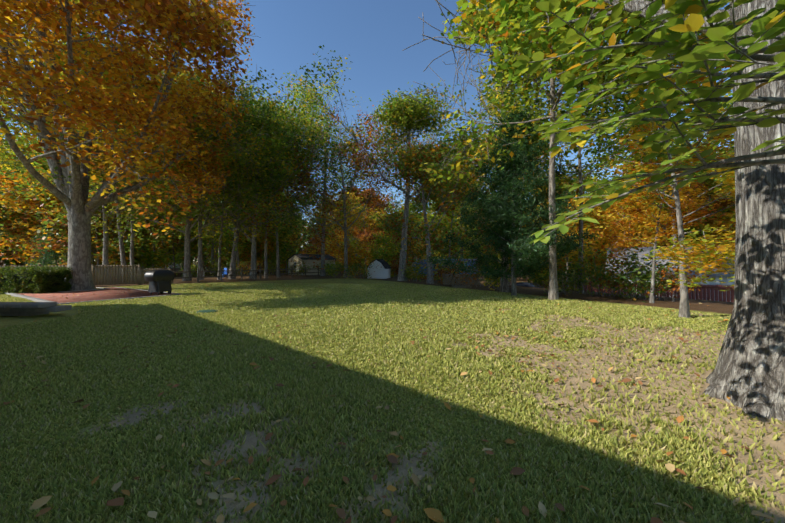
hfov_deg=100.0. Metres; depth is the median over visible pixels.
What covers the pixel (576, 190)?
tree
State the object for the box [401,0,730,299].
tree
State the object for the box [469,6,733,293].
tree
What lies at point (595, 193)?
tree
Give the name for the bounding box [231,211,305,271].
tree
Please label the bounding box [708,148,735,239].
tree
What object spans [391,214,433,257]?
tree
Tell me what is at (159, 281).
grill cover
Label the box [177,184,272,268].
wood
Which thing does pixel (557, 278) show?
shrub
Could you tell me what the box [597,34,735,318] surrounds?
tree
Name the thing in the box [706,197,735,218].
tree
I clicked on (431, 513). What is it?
fallen leaves
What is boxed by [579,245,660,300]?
shrub
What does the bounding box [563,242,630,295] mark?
shrub
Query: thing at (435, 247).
tree
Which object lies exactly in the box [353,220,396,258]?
tree
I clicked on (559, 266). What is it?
tree
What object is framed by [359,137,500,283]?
tree
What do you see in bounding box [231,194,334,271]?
tree
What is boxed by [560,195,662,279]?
tree
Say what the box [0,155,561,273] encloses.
tree line wood
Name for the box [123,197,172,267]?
tree
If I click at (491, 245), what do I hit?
tree
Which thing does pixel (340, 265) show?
shrub
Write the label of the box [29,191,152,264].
tree
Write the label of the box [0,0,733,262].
sky
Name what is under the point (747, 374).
oak tree
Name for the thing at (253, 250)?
tree
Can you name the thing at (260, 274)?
split rail fence
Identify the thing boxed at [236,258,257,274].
shrub
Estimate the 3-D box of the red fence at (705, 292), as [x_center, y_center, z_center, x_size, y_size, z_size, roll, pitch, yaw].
[18.385,2.480,16.872,15.404,2.590,0.140,0,0,33]
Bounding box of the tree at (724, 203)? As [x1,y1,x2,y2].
[646,180,734,246]
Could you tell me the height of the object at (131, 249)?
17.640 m
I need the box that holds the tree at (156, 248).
[36,225,165,264]
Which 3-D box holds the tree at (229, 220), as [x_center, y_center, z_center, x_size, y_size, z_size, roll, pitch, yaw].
[-15.857,-6.479,28.386,16.506,16.811,15.355,0,0,-13]
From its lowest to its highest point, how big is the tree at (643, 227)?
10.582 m
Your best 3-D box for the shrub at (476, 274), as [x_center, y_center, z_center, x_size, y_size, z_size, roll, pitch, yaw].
[5.433,0.223,20.918,3.804,2.817,2.102,0,0,-21]
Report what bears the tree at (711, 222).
on the ground at (717, 307)
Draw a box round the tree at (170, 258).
[151,234,183,268]
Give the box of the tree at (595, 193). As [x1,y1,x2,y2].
[584,182,706,240]
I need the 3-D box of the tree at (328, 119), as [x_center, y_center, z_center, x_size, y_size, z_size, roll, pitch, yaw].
[-6.820,-9.003,36.221,21.786,21.859,23.401,0,0,38]
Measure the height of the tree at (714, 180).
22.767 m
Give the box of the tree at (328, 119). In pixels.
[224,72,422,275]
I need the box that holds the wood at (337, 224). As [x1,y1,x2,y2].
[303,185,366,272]
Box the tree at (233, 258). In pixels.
[31,57,355,278]
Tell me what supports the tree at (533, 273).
on the ground at (717, 307)
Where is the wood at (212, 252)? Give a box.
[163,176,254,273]
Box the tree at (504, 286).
[413,0,692,291]
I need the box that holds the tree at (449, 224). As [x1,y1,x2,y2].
[426,141,516,258]
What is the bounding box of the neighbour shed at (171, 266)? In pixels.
[165,254,179,267]
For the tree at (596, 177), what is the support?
on the ground at (717, 307)
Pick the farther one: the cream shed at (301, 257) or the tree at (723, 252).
the cream shed at (301, 257)
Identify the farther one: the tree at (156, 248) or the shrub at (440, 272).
the tree at (156, 248)
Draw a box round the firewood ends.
[443,274,479,284]
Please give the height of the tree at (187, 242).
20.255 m
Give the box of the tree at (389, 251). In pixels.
[362,198,465,276]
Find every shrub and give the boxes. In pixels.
[48,250,101,265]
[171,253,195,270]
[176,260,197,276]
[191,258,229,270]
[195,254,223,268]
[197,258,229,275]
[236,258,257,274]
[260,260,284,274]
[286,258,311,275]
[313,261,348,274]
[324,258,343,276]
[341,263,360,278]
[346,255,380,278]
[389,254,416,276]
[390,259,410,276]
[401,260,426,281]
[420,252,472,278]
[423,258,442,279]
[431,260,466,284]
[449,243,498,286]
[474,262,510,289]
[527,272,548,285]
[528,256,594,294]
[538,260,576,289]
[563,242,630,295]
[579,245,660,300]
[603,241,690,301]
[603,251,665,299]
[640,252,714,301]
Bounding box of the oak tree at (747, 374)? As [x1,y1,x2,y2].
[460,0,784,420]
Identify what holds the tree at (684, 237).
on the ground at (717, 307)
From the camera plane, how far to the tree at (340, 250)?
54.51 m
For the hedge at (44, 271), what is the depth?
16.29 m
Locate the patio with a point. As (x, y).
(111, 293)
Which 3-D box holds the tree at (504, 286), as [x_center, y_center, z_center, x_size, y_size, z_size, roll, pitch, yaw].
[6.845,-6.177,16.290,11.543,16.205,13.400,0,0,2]
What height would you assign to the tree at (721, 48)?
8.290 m
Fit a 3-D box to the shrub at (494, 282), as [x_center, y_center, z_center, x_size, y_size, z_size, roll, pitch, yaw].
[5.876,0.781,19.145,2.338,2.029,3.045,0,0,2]
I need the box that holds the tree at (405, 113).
[231,45,562,280]
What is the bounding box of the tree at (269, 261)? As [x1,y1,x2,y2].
[203,216,296,268]
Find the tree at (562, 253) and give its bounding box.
[561,196,590,267]
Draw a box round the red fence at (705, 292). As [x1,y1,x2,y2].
[583,281,733,301]
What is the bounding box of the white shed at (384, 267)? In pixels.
[367,259,390,278]
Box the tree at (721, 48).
[511,0,784,243]
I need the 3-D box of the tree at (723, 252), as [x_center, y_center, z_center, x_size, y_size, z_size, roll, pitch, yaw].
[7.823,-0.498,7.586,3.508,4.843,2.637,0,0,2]
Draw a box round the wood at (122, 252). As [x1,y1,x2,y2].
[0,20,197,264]
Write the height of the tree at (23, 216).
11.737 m
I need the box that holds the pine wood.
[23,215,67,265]
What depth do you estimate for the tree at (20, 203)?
31.55 m
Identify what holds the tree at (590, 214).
on the ground at (717, 307)
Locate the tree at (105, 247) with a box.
[0,11,254,264]
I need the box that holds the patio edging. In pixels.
[6,287,179,304]
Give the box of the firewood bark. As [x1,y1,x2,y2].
[442,273,477,284]
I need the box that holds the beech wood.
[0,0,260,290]
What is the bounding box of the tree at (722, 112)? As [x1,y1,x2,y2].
[667,105,733,201]
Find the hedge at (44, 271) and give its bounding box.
[0,265,72,293]
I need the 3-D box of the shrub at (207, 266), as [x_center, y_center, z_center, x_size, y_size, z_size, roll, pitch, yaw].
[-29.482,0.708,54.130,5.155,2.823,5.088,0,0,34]
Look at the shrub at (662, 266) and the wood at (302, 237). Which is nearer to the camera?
the shrub at (662, 266)
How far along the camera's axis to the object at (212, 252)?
43.95 m
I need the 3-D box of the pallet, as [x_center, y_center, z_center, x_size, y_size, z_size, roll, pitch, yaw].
[4.279,1.548,20.385,1.100,0.125,0.800,0,0,2]
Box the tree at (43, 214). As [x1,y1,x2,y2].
[27,207,163,260]
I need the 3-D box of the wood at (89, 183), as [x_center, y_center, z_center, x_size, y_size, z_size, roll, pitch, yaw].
[-35.845,-8.826,40.520,13.216,21.541,13.180,0,0,34]
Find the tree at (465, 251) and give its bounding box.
[431,231,481,258]
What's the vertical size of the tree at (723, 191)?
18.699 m
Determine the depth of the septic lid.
10.32 m
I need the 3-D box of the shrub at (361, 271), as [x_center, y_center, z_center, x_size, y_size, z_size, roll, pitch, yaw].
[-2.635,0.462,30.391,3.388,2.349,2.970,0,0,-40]
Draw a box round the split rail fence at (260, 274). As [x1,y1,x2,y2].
[171,267,359,283]
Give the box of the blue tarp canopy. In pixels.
[412,259,477,275]
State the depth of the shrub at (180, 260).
54.98 m
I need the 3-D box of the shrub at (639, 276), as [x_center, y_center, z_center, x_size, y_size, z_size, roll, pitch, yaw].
[10.456,0.583,14.503,2.330,2.233,3.376,0,0,2]
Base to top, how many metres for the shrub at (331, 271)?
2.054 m
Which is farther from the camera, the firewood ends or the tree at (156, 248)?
the tree at (156, 248)
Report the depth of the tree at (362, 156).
30.67 m
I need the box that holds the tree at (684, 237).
[646,227,700,245]
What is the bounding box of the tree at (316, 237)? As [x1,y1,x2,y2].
[300,229,351,272]
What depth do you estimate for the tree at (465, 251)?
64.17 m
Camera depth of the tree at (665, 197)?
40.32 m
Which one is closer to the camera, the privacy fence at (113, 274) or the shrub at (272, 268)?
the privacy fence at (113, 274)
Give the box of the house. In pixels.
[605,245,734,301]
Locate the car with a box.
[510,282,545,287]
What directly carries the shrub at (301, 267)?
on the ground at (717, 307)
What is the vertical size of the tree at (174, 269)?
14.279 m
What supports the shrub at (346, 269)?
on the ground at (717, 307)
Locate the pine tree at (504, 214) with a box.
[424,105,598,295]
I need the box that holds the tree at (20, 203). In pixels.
[0,165,112,262]
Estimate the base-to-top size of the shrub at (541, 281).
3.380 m
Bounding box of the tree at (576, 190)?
[527,167,601,273]
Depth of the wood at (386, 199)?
91.37 m
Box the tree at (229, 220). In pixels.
[114,86,304,279]
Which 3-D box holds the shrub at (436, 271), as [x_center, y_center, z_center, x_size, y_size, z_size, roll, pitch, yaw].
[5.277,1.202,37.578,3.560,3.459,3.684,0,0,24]
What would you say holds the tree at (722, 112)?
on the ground at (717, 307)
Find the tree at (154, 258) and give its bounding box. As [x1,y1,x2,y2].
[100,164,214,272]
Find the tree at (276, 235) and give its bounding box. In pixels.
[182,67,378,277]
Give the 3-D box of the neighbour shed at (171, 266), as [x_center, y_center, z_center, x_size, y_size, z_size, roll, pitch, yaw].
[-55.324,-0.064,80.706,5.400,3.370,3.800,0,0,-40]
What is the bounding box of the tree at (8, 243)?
[0,220,95,265]
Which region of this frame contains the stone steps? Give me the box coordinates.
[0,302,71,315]
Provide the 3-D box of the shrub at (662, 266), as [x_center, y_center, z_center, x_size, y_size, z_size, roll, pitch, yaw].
[10.868,0.396,13.790,3.849,2.712,2.499,0,0,2]
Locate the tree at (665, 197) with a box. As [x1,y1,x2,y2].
[629,183,707,246]
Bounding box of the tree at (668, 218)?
[596,147,733,302]
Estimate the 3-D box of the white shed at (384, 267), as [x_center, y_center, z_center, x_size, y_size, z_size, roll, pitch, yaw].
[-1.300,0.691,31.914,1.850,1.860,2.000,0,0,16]
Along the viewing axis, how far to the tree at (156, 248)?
45.12 m
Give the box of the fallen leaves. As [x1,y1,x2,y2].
[0,281,784,522]
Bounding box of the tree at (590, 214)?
[521,194,616,286]
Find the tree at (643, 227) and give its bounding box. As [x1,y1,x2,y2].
[571,201,675,270]
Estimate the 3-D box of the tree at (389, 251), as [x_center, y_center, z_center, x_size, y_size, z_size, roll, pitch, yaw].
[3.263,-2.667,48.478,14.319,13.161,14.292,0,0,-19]
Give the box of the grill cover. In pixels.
[144,270,174,294]
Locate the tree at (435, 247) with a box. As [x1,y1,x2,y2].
[380,173,516,262]
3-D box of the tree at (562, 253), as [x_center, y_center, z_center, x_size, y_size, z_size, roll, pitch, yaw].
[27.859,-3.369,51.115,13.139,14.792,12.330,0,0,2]
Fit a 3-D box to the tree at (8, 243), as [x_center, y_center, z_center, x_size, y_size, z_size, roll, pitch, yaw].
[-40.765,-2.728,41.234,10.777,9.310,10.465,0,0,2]
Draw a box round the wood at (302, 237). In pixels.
[296,219,313,253]
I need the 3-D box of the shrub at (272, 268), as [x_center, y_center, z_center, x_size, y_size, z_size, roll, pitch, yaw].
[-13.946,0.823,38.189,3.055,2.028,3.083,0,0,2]
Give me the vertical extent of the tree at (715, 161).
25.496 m
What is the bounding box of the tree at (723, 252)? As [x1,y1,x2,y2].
[643,162,735,290]
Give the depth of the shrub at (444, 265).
29.51 m
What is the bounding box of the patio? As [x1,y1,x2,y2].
[17,287,173,302]
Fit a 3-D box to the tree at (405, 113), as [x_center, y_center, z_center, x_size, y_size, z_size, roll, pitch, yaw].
[1.559,-7.278,28.857,24.809,18.408,18.193,0,0,2]
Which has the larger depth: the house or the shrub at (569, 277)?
the house
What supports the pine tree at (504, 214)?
on the ground at (717, 307)
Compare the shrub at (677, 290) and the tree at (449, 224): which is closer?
the shrub at (677, 290)
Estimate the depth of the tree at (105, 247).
23.35 m
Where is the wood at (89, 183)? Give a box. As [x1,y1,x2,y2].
[31,129,166,264]
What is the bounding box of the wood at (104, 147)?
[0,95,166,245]
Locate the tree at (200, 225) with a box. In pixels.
[0,75,303,279]
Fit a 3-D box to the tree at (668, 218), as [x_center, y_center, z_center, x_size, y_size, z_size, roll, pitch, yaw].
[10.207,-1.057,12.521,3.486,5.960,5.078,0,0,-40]
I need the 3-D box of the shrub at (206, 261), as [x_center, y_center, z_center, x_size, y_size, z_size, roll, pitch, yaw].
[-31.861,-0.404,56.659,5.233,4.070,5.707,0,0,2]
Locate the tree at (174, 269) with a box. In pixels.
[156,214,211,271]
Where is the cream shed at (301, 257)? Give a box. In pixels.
[287,254,335,274]
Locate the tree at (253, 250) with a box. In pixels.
[102,49,363,278]
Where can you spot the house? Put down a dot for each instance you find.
(646, 250)
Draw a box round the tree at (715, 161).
[673,123,732,197]
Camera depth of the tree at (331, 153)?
28.21 m
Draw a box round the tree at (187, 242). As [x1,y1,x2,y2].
[0,46,323,280]
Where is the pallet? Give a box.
[452,285,471,287]
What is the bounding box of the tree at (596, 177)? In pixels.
[584,150,722,236]
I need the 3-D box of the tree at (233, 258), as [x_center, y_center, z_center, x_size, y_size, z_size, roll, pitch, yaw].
[-13.505,-7.401,31.199,21.278,18.724,22.748,0,0,-12]
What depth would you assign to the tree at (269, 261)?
48.10 m
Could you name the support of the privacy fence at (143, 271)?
on the ground at (717, 307)
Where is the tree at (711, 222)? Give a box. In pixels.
[677,212,735,243]
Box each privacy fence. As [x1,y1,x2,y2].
[0,264,139,284]
[139,267,170,284]
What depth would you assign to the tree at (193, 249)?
54.16 m
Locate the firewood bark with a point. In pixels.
(457, 278)
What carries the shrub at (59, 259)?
on the ground at (717, 307)
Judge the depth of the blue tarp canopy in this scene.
38.06 m
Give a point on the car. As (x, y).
(528, 284)
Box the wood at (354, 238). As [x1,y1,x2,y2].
[333,215,370,273]
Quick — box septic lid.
[196,309,217,313]
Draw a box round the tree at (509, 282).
[457,123,556,284]
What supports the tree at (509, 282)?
on the ground at (717, 307)
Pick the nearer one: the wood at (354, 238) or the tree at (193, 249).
the tree at (193, 249)
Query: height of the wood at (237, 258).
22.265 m
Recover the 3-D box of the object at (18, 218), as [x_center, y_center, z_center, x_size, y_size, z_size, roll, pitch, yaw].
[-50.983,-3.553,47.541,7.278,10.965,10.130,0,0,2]
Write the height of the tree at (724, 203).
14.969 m
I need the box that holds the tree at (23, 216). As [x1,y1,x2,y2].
[0,200,102,263]
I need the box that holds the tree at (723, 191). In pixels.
[699,182,734,216]
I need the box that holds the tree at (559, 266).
[521,196,601,280]
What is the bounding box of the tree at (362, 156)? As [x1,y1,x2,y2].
[230,105,427,277]
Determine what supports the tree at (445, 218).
on the ground at (717, 307)
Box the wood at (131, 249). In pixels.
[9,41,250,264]
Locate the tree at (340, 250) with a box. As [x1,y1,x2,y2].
[309,192,385,269]
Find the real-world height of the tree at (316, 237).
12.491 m
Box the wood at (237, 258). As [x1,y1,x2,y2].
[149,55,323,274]
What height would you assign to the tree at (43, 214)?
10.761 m
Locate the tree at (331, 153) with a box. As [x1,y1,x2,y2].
[212,83,376,277]
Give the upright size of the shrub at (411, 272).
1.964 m
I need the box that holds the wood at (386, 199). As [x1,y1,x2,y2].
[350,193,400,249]
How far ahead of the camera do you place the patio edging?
14.05 m
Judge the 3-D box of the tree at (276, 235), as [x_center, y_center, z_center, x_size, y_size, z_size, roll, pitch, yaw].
[-10.642,-7.400,32.479,18.622,18.658,18.340,0,0,2]
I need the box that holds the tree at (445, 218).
[427,203,482,236]
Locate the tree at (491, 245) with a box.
[467,193,558,275]
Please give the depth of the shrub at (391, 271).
41.37 m
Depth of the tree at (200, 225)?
25.23 m
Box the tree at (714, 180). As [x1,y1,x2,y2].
[600,88,733,245]
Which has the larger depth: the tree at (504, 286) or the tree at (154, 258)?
the tree at (154, 258)
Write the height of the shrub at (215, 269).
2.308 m
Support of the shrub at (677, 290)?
on the ground at (717, 307)
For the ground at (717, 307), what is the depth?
3.53 m
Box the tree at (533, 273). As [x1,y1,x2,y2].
[498,244,563,281]
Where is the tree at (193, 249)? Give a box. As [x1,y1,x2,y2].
[162,217,236,270]
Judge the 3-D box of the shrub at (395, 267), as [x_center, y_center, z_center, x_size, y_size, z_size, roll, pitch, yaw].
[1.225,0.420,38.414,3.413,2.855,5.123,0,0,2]
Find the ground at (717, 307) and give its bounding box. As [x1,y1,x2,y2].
[0,263,784,522]
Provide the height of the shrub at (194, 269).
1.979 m

